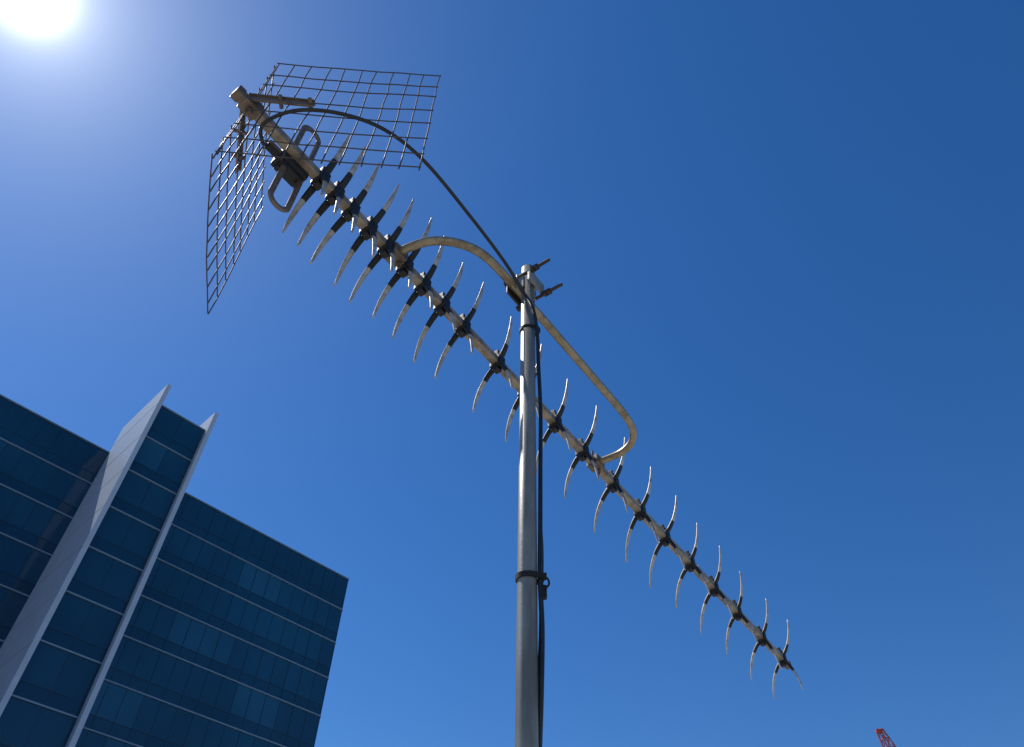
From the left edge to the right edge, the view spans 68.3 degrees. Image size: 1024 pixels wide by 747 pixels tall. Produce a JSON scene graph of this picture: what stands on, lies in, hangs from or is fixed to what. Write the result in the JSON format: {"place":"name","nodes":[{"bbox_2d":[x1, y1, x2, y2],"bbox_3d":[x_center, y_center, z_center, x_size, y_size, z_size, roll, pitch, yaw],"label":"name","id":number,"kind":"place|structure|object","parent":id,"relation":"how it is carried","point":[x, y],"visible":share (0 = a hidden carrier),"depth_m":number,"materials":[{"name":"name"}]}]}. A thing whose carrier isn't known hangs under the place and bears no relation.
{"place":"outdoors","nodes":[
{"label":"outdoors","id":0,"kind":"place"},
{"bbox_2d":[0,406,203,746],"bbox_3d":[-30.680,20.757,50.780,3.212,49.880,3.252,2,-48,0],"label":"bay facade glazing","id":1,"kind":"structure","parent":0,"point":[19,717],"depth_m":55.60,"materials":[{"name":"blue glass"}]},
{"bbox_2d":[0,418,203,746],"bbox_3d":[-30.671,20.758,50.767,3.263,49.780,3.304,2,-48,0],"label":"bay facade mullions","id":2,"kind":"object","parent":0,"point":[106,592],"visible":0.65,"depth_m":56.23,"materials":[{"name":"grey metal"}]},
{"bbox_2d":[0,0,1023,746],"label":"sky","id":3,"kind":"structure","parent":0,"point":[786,237],"materials":[{"name":"blue"}]},
{"label":"ground","id":4,"kind":"structure","parent":0,"visible":0},
{"bbox_2d":[0,396,107,646],"bbox_3d":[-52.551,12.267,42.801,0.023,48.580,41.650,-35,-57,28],"label":"facade left glazing","id":5,"kind":"structure","parent":4,"relation":"on","point":[19,514],"depth_m":64.13,"materials":[{"name":"blue glass"}]},
{"bbox_2d":[0,394,108,641],"bbox_3d":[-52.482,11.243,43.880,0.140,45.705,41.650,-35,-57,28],"label":"facade trim bands","id":6,"kind":"object","parent":5,"relation":"attached to","point":[32,499],"visible":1,"depth_m":64.86,"materials":[{"name":"grey metal"}]},
{"bbox_2d":[0,403,108,647],"bbox_3d":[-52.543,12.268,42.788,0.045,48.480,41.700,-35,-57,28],"label":"facade left mullions","id":7,"kind":"object","parent":5,"relation":"attached to","point":[37,504],"visible":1,"depth_m":63.92,"materials":[{"name":"blue"}]},
{"bbox_2d":[11,405,204,718],"bbox_3d":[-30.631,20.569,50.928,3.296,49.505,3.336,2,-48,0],"label":"bay facade floor bands","id":8,"kind":"object","parent":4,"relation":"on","point":[93,602],"visible":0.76,"depth_m":57.33,"materials":[{"name":"grey metal"}]},
{"bbox_2d":[0,384,218,746],"bbox_3d":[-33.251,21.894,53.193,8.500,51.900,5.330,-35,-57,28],"label":"vertical fins","id":9,"kind":"object","parent":4,"relation":"on","point":[31,628],"visible":0.65,"depth_m":58.08,"materials":[{"name":"grey metal"}]},
{"bbox_2d":[0,403,206,725],"bbox_3d":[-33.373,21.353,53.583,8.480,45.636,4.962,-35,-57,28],"label":"fin panel joints","id":10,"kind":"object","parent":9,"relation":"attached to","point":[79,548],"visible":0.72,"depth_m":59.67,"materials":[{"name":"grey metal"}]},
{"bbox_2d":[75,493,347,746],"bbox_3d":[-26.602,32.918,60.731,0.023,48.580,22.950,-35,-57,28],"label":"glass facade","id":11,"kind":"structure","parent":4,"relation":"on","point":[110,705],"depth_m":69.91,"materials":[{"name":"blue glass"}]},
{"bbox_2d":[82,497,347,746],"bbox_3d":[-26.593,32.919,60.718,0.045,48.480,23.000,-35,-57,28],"label":"window frames","id":12,"kind":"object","parent":11,"relation":"attached to","point":[217,644],"visible":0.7,"depth_m":70.04,"materials":[{"name":"blue"}]},
{"bbox_2d":[83,492,348,746],"bbox_3d":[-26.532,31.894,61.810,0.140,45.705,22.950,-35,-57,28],"label":"facade right floor bands","id":13,"kind":"object","parent":11,"relation":"attached to","point":[160,700],"visible":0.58,"depth_m":70.69,"materials":[{"name":"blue metal"}]},
{"bbox_2d":[504,258,562,746],"bbox_3d":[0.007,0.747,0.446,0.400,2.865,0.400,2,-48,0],"label":"antenna mast","id":14,"kind":"object","parent":4,"relation":"on","point":[526,705],"visible":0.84,"depth_m":1.03,"materials":[{"name":"galvanised steel"}]},
{"bbox_2d":[206,63,803,746],"bbox_3d":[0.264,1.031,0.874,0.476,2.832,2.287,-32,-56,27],"label":"tv antenna","id":15,"kind":"object","parent":14,"relation":"attached to","point":[292,163],"visible":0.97,"depth_m":1.38,"materials":[{"name":"metal"}]},
{"bbox_2d":[875,728,895,746],"bbox_3d":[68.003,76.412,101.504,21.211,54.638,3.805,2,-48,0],"label":"tower crane","id":16,"kind":"object","parent":4,"relation":"on","point":[879,732],"visible":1,"depth_m":119.85,"materials":[{"name":"red paint"}]}
]}

